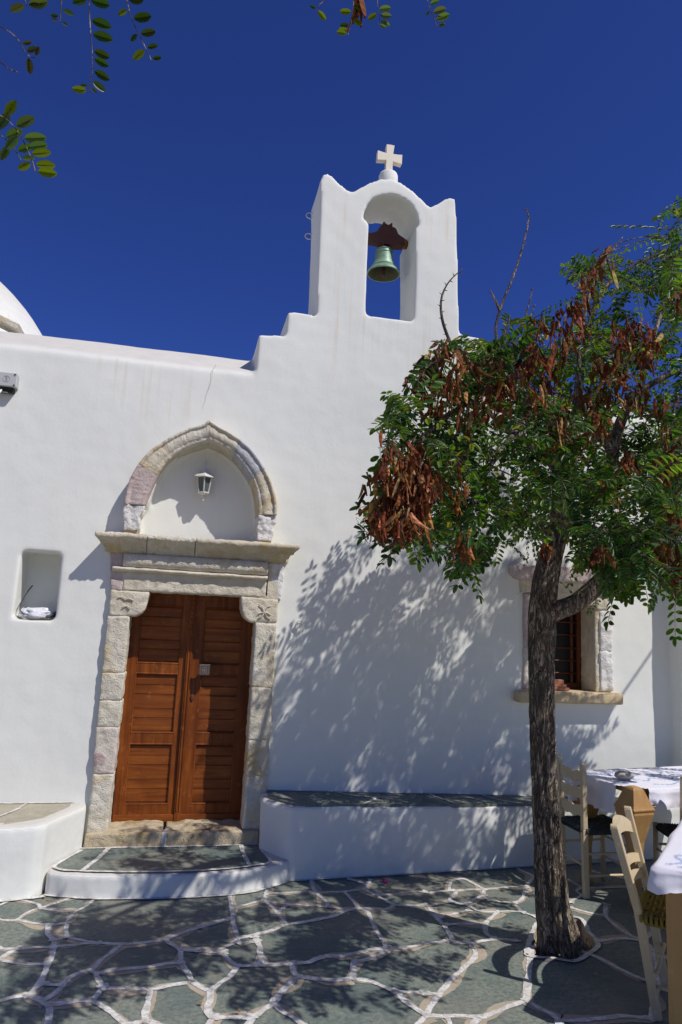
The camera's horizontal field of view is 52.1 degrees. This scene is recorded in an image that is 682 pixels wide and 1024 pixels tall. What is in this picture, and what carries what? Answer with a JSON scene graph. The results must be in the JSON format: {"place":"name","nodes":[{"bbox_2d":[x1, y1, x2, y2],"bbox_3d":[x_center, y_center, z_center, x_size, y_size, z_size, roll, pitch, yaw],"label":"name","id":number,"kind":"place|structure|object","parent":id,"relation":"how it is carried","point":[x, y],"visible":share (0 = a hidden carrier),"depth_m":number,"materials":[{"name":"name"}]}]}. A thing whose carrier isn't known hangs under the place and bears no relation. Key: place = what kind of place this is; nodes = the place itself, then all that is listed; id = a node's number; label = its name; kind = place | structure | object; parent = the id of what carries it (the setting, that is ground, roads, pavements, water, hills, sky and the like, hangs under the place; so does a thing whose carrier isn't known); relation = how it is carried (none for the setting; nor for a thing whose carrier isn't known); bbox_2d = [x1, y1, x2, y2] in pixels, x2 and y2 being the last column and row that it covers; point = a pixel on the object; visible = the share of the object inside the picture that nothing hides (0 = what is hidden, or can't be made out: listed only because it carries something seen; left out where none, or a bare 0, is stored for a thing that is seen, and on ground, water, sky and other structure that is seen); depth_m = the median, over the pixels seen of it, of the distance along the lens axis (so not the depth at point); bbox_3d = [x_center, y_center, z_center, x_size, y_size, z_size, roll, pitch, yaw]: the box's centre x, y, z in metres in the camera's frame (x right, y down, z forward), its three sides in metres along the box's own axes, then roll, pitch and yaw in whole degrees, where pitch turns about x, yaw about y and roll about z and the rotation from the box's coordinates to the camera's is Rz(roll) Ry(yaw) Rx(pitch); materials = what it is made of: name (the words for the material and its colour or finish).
{"place":"outdoors","nodes":[
{"label":"outdoors","id":0,"kind":"place"},
{"bbox_2d":[0,858,668,1023],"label":"pavement","id":1,"kind":"structure","parent":0,"point":[315,951],"depth_m":3.70,"materials":[{"name":"grey stone"}]},
{"bbox_2d":[0,802,85,899],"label":"stone bench","id":2,"kind":"object","parent":1,"relation":"on","point":[38,840],"visible":0.83,"depth_m":4.38,"materials":[{"name":"white paint"}]},
{"bbox_2d":[45,843,288,898],"bbox_3d":[-1.125,2.428,4.700,1.573,0.201,0.642,5,-9,-12],"label":"doorstep","id":3,"kind":"object","parent":1,"relation":"on","point":[150,871],"visible":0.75,"depth_m":4.50,"materials":[{"name":"white paint"}]},
{"bbox_2d":[0,0,449,177],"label":"locust tree","id":4,"kind":"object","parent":1,"relation":"on","point":[37,144],"visible":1,"depth_m":1.37,"materials":[{"name":"green plant"}]},
{"bbox_2d":[0,144,681,848],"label":"chapel","id":5,"kind":"structure","parent":1,"relation":"on","point":[170,674],"depth_m":5.48,"materials":[{"name":"paint"}]},
{"bbox_2d":[0,372,19,394],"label":"junction box","id":6,"kind":"object","parent":5,"relation":"attached to","point":[9,383],"visible":1,"depth_m":5.16,"materials":[{"name":"grey plastic"}]},
{"bbox_2d":[19,585,32,614],"bbox_3d":[-2.331,0.647,5.154,0.063,0.223,0.225,6,-10,-19],"label":"cable","id":7,"kind":"object","parent":5,"relation":"attached to","point":[23,599],"visible":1,"depth_m":5.13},
{"bbox_2d":[18,607,55,618],"bbox_3d":[-2.237,0.742,5.141,0.257,0.085,0.224,5,-9,-12],"label":"plastic bag","id":8,"kind":"object","parent":5,"relation":"in","point":[39,613],"visible":0.93,"depth_m":5.06,"materials":[{"name":"white plastic"}]},
{"bbox_2d":[45,611,55,617],"bbox_3d":[-2.140,0.751,5.098,0.046,0.057,0.144,-6,-12,41],"label":"umbrella","id":9,"kind":"object","parent":8,"relation":"in","point":[50,615],"visible":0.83,"depth_m":5.10,"materials":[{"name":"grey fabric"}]},
{"bbox_2d":[112,593,196,821],"bbox_3d":[-1.419,1.467,5.351,0.496,1.730,0.088,5,-9,-12],"label":"door leaf","id":10,"kind":"structure","parent":5,"relation":"in","point":[153,726],"depth_m":5.34,"materials":[{"name":"brown wood"}]},
{"bbox_2d":[194,459,214,500],"bbox_3d":[-1.078,-0.250,5.498,0.156,0.337,0.190,5,-9,-12],"label":"wall lantern","id":11,"kind":"object","parent":5,"relation":"attached to","point":[204,477],"depth_m":5.45,"materials":[{"name":"white paint"}]},
{"bbox_2d":[180,595,252,819],"bbox_3d":[-0.959,1.499,5.426,0.477,1.730,0.135,5,-9,-12],"label":"door leaf","id":12,"kind":"structure","parent":5,"relation":"in","point":[219,688],"depth_m":5.44,"materials":[{"name":"brown wood"}]},
{"bbox_2d":[367,222,407,281],"bbox_3d":[0.379,-2.378,6.356,0.552,0.512,0.304,1,-9,11],"label":"bell","id":13,"kind":"object","parent":5,"relation":"hanging from","point":[386,239],"visible":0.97,"depth_m":6.33,"materials":[{"name":"green metal"}]},
{"bbox_2d":[508,564,622,704],"bbox_3d":[1.878,1.049,6.013,1.045,1.135,0.401,5,-9,-12],"label":"window","id":14,"kind":"structure","parent":5,"relation":"in","point":[583,654],"depth_m":5.97,"materials":[{"name":"stone"}]},
{"bbox_2d":[259,790,679,880],"bbox_3d":[1.148,2.455,5.348,3.549,0.558,0.474,5,-9,-12],"label":"stone bench","id":15,"kind":"object","parent":1,"relation":"on","point":[308,834],"visible":0.62,"depth_m":5.05,"materials":[{"name":"white paint"}]},
{"bbox_2d":[543,957,554,962],"bbox_3d":[1.123,2.446,3.773,0.105,0.062,0.057,5,-9,-12],"label":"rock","id":16,"kind":"object","parent":1,"relation":"on","point":[549,959],"visible":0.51,"depth_m":3.77,"materials":[{"name":"grey stone"}]},
{"bbox_2d":[557,755,626,898],"bbox_3d":[1.792,2.200,4.931,0.404,0.874,0.356,5,-9,-14],"label":"chair","id":17,"kind":"object","parent":1,"relation":"on","point":[583,825],"visible":0.81,"depth_m":4.85,"materials":[{"name":"beige paint"}]},
{"bbox_2d":[573,785,654,908],"bbox_3d":[2.370,2.296,5.022,1.308,0.764,0.662,6,-10,-21],"label":"table","id":18,"kind":"object","parent":1,"relation":"on","point":[635,799],"visible":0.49,"depth_m":4.59,"materials":[{"name":"paint"}]},
{"bbox_2d":[568,766,681,812],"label":"tablecloth","id":19,"kind":"object","parent":18,"relation":"on","point":[662,784],"visible":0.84,"depth_m":4.85,"materials":[{"name":"white fabric"}]},
{"bbox_2d":[614,771,633,779],"bbox_3d":[1.986,1.844,4.883,0.147,0.063,0.106,5,-9,-12],"label":"ashtray","id":20,"kind":"object","parent":19,"relation":"on","point":[624,775],"visible":1,"depth_m":4.85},
{"bbox_2d":[610,806,667,1020],"bbox_3d":[1.667,1.970,3.405,0.616,0.841,0.474,-3,-10,30],"label":"chair","id":21,"kind":"object","parent":1,"relation":"on","point":[649,908],"visible":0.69,"depth_m":3.38,"materials":[{"name":"beige paint"}]},
{"bbox_2d":[653,776,681,862],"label":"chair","id":22,"kind":"object","parent":1,"relation":"on","point":[667,829],"visible":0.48,"depth_m":4.91,"materials":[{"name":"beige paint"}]},
{"bbox_2d":[665,893,681,1023],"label":"table","id":23,"kind":"object","parent":1,"relation":"on","point":[674,929],"visible":0.53,"depth_m":2.99,"materials":[{"name":"paint"}]},
{"bbox_2d":[647,820,681,894],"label":"tablecloth","id":24,"kind":"object","parent":23,"relation":"on","point":[665,875],"visible":1,"depth_m":3.07,"materials":[{"name":"white fabric"}]},
{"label":"soil","id":25,"kind":"structure","parent":1,"relation":"on","visible":0},
{"bbox_2d":[349,195,681,958],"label":"locust tree","id":26,"kind":"object","parent":25,"relation":"on","point":[619,555],"visible":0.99,"depth_m":3.17,"materials":[{"name":"green plant"}]},
{"bbox_2d":[533,930,592,950],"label":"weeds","id":27,"kind":"object","parent":25,"relation":"on","point":[590,948],"visible":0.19,"depth_m":4.05,"materials":[{"name":"green plant"}]},
{"bbox_2d":[0,0,681,410],"label":"sky","id":28,"kind":"structure","parent":0,"point":[172,216],"materials":[{"name":"blue"}]},
{"bbox_2d":[555,679,569,690],"bbox_3d":[1.822,1.465,5.914,0.215,0.087,0.080,5,-9,-12],"label":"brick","id":29,"kind":"object","parent":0,"point":[560,684],"visible":0.56,"depth_m":5.89,"materials":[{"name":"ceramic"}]}
]}

